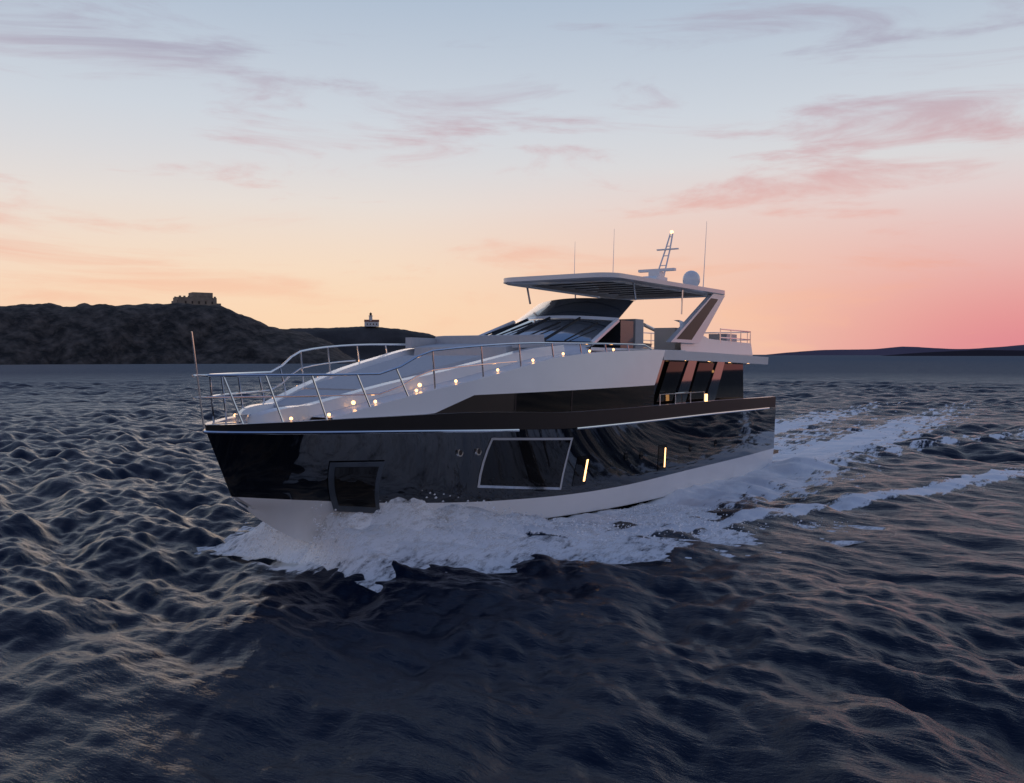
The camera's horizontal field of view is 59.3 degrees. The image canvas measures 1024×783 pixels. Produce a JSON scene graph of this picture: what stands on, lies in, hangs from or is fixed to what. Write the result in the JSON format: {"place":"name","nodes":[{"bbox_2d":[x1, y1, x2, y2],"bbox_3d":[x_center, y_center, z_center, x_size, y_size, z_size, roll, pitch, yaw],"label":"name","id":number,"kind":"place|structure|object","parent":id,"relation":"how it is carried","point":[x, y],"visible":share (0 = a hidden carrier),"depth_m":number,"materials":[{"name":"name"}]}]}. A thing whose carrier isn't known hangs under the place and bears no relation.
{"place":"outdoors","nodes":[
{"label":"outdoors","id":0,"kind":"place"},
{"bbox_2d":[0,303,357,364],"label":"headland rock","id":1,"kind":"object","parent":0,"point":[81,333],"visible":0.94,"depth_m":446.94,"materials":[{"name":"grey stone"}]},
{"bbox_2d":[171,292,220,305],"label":"fort building","id":2,"kind":"structure","parent":1,"relation":"on","point":[198,298],"depth_m":499.33,"materials":[{"name":"stone"}]},
{"bbox_2d":[288,326,434,358],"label":"headland","id":3,"kind":"structure","parent":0,"point":[355,335],"depth_m":921.06,"materials":[{"name":"grey stone"}]},
{"bbox_2d":[364,312,378,326],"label":"lighthouse","id":4,"kind":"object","parent":3,"relation":"on","point":[370,322],"depth_m":943.08,"materials":[{"name":"white"}]},
{"bbox_2d":[0,355,1023,782],"bbox_3d":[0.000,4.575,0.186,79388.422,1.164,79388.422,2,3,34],"label":"sea","id":5,"kind":"structure","parent":0,"point":[140,641],"depth_m":15.19,"materials":[{"name":"blue liquid"}]},
{"bbox_2d":[191,224,778,542],"bbox_3d":[1.517,-0.945,28.678,6.718,10.440,27.410,2,2,34],"label":"yacht","id":6,"kind":"object","parent":5,"relation":"on","point":[565,408],"visible":0.96,"depth_m":22.88,"materials":[{"name":"black"}]},
{"bbox_2d":[196,490,884,592],"bbox_3d":[-1.541,2.721,24.330,22.706,1.807,12.666,2,3,34],"label":"bow spray","id":7,"kind":"object","parent":5,"relation":"on","point":[375,536],"visible":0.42,"depth_m":20.21,"materials":[{"name":"white liquid"}]},
{"bbox_2d":[0,0,1023,354],"label":"sky","id":8,"kind":"structure","parent":0,"point":[853,170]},
{"bbox_2d":[767,345,1023,354],"bbox_3d":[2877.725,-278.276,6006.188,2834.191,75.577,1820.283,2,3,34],"label":"hills","id":9,"kind":"structure","parent":0,"point":[894,350],"depth_m":5673.10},
{"bbox_2d":[884,350,1023,355],"bbox_3d":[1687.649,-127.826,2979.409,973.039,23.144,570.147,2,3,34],"label":"distant hills","id":10,"kind":"structure","parent":0,"point":[987,353],"depth_m":2897.88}
]}

